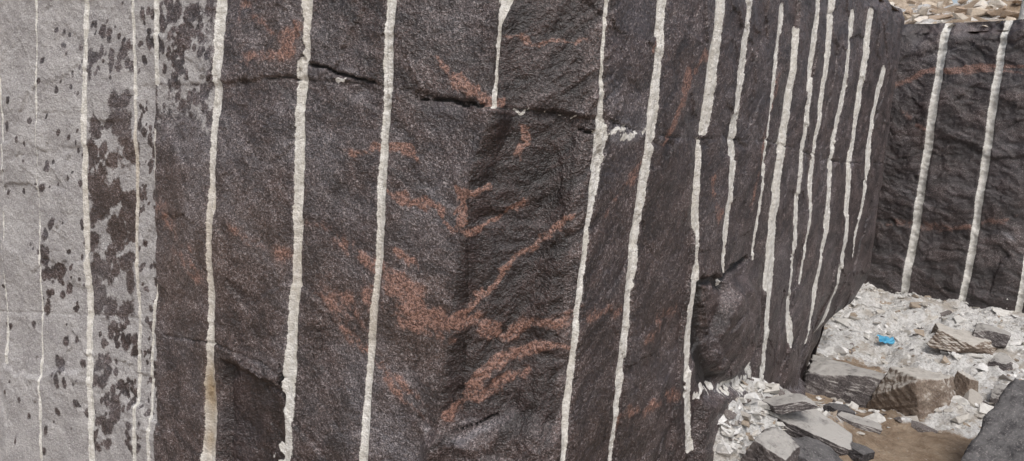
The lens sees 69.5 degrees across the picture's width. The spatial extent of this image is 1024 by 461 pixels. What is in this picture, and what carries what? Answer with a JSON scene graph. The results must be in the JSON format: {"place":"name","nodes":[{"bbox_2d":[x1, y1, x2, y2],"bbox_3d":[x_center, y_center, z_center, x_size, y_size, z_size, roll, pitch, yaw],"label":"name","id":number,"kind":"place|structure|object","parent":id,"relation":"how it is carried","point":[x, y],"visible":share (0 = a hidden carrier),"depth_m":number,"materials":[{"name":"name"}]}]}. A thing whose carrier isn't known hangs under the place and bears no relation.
{"place":"outdoors","nodes":[
{"label":"outdoors","id":0,"kind":"place"},
{"bbox_2d":[713,282,1023,460],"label":"ground","id":1,"kind":"structure","parent":0,"point":[912,444],"depth_m":7.36,"materials":[{"name":"grey gravel"}]},
{"bbox_2d":[0,0,904,460],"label":"granite quarry wall","id":2,"kind":"structure","parent":1,"relation":"on","point":[436,230],"depth_m":3.67,"materials":[{"name":"black stone"}]},
{"bbox_2d":[741,427,799,460],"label":"granite boulder","id":3,"kind":"object","parent":1,"relation":"on","point":[772,444],"visible":1,"depth_m":4.26,"materials":[{"name":"grey stone"}]},
{"bbox_2d":[717,377,890,460],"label":"rubble pile","id":4,"kind":"object","parent":1,"relation":"on","point":[727,429],"depth_m":4.80,"materials":[{"name":"white stone"}]},
{"bbox_2d":[762,393,819,414],"bbox_3d":[1.817,1.131,4.825,0.303,0.068,0.214,-11,6,-8],"label":"granite slab","id":5,"kind":"object","parent":4,"relation":"on","point":[787,403],"depth_m":4.75,"materials":[{"name":"grey stone"}]},
{"bbox_2d":[768,389,852,455],"bbox_3d":[1.962,1.271,4.950,0.612,0.113,0.438,24,26,17],"label":"granite slab","id":6,"kind":"object","parent":1,"relation":"on","point":[824,429],"depth_m":4.81,"materials":[{"name":"grey stone"}]},
{"bbox_2d":[791,436,842,460],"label":"granite boulder","id":7,"kind":"object","parent":1,"relation":"on","point":[811,449],"visible":0.53,"depth_m":4.53,"materials":[{"name":"grey stone"}]},
{"bbox_2d":[823,403,854,414],"bbox_3d":[2.700,1.499,6.093,0.207,0.103,0.167,11,7,-11],"label":"granite slab","id":8,"kind":"object","parent":1,"relation":"on","point":[831,407],"depth_m":6.08,"materials":[{"name":"grey stone"}]},
{"bbox_2d":[803,354,885,407],"bbox_3d":[3.129,1.405,6.761,0.883,0.358,0.567,12,14,27],"label":"stone block","id":9,"kind":"object","parent":1,"relation":"on","point":[844,381],"depth_m":6.64,"materials":[{"name":"stone"}]},
{"bbox_2d":[837,411,881,434],"bbox_3d":[2.725,1.520,5.809,0.337,0.071,0.171,14,18,24],"label":"granite slab","id":10,"kind":"object","parent":1,"relation":"on","point":[864,424],"depth_m":5.77,"materials":[{"name":"grey stone"}]},
{"bbox_2d":[847,442,874,460],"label":"granite slab","id":11,"kind":"object","parent":1,"relation":"on","point":[859,452],"depth_m":5.15,"materials":[{"name":"grey stone"}]},
{"bbox_2d":[716,284,1023,456],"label":"rubble pile","id":12,"kind":"object","parent":1,"relation":"on","point":[973,398],"visible":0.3,"depth_m":7.65,"materials":[{"name":"grey stone"}]},
{"bbox_2d":[876,335,894,343],"bbox_3d":[4.023,1.171,7.937,0.188,0.056,0.108,9,48,-6],"label":"plastic scrap","id":13,"kind":"object","parent":1,"relation":"on","point":[886,339],"visible":1,"depth_m":7.93,"materials":[{"name":"blue plastic"}]},
{"bbox_2d":[866,366,955,418],"bbox_3d":[3.523,1.389,6.366,0.664,0.480,0.558,-7,17,-27],"label":"stone block","id":14,"kind":"object","parent":1,"relation":"on","point":[914,391],"depth_m":6.19,"materials":[{"name":"brown stone"}]},
{"bbox_2d":[931,323,953,332],"bbox_3d":[4.632,1.104,7.859,0.247,0.143,0.374,7,17,20],"label":"stone block","id":15,"kind":"object","parent":1,"relation":"on","point":[936,326],"depth_m":7.90,"materials":[{"name":"grey stone"}]},
{"bbox_2d":[863,19,1023,312],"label":"granite bench wall","id":16,"kind":"structure","parent":1,"relation":"on","point":[950,219],"depth_m":8.70,"materials":[{"name":"black stone"}]},
{"bbox_2d":[926,329,996,354],"bbox_3d":[4.669,1.161,7.561,0.732,0.220,0.387,7,7,-21],"label":"stone block","id":17,"kind":"object","parent":1,"relation":"on","point":[961,341],"depth_m":7.48,"materials":[{"name":"grey stone"}]},
{"bbox_2d":[954,370,978,396],"bbox_3d":[3.995,1.385,6.490,0.185,0.269,0.172,9,6,-21],"label":"stone block","id":18,"kind":"object","parent":1,"relation":"on","point":[964,382],"depth_m":6.43,"materials":[{"name":"brown stone"}]},
{"bbox_2d":[972,323,1010,348],"bbox_3d":[4.965,1.103,7.657,0.342,0.195,0.418,15,8,29],"label":"stone block","id":19,"kind":"object","parent":1,"relation":"on","point":[998,337],"depth_m":7.54,"materials":[{"name":"stone"}]},
{"bbox_2d":[961,378,1023,460],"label":"granite boulder","id":20,"kind":"object","parent":1,"relation":"on","point":[999,436],"visible":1,"depth_m":4.91,"materials":[{"name":"grey stone"}]},
{"bbox_2d":[989,383,1006,405],"bbox_3d":[4.318,1.462,6.397,0.282,0.203,0.306,11,3,39],"label":"stone block","id":21,"kind":"object","parent":1,"relation":"on","point":[997,391],"depth_m":6.40,"materials":[{"name":"stone"}]},
{"bbox_2d":[987,352,1015,370],"bbox_3d":[4.793,1.312,7.214,0.249,0.157,0.212,-10,14,-28],"label":"stone block","id":22,"kind":"object","parent":1,"relation":"on","point":[1003,361],"depth_m":7.17,"materials":[{"name":"stone"}]},
{"bbox_2d":[893,0,1020,33],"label":"quarry terrace","id":23,"kind":"structure","parent":0,"point":[951,8],"depth_m":9.96,"materials":[{"name":"beige stone"}]},
{"bbox_2d":[888,0,952,8],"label":"quarried block","id":24,"kind":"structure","parent":23,"relation":"on","point":[902,4],"depth_m":14.26,"materials":[{"name":"beige stone"}]},
{"bbox_2d":[890,0,1021,26],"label":"terrace rubble","id":25,"kind":"object","parent":23,"relation":"on","point":[977,10],"visible":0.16,"depth_m":9.73,"materials":[{"name":"beige stone"}]},
{"bbox_2d":[1018,0,1023,19],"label":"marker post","id":26,"kind":"object","parent":23,"relation":"on","point":[1021,14],"visible":0.38,"depth_m":8.49,"materials":[{"name":"white"}]}
]}

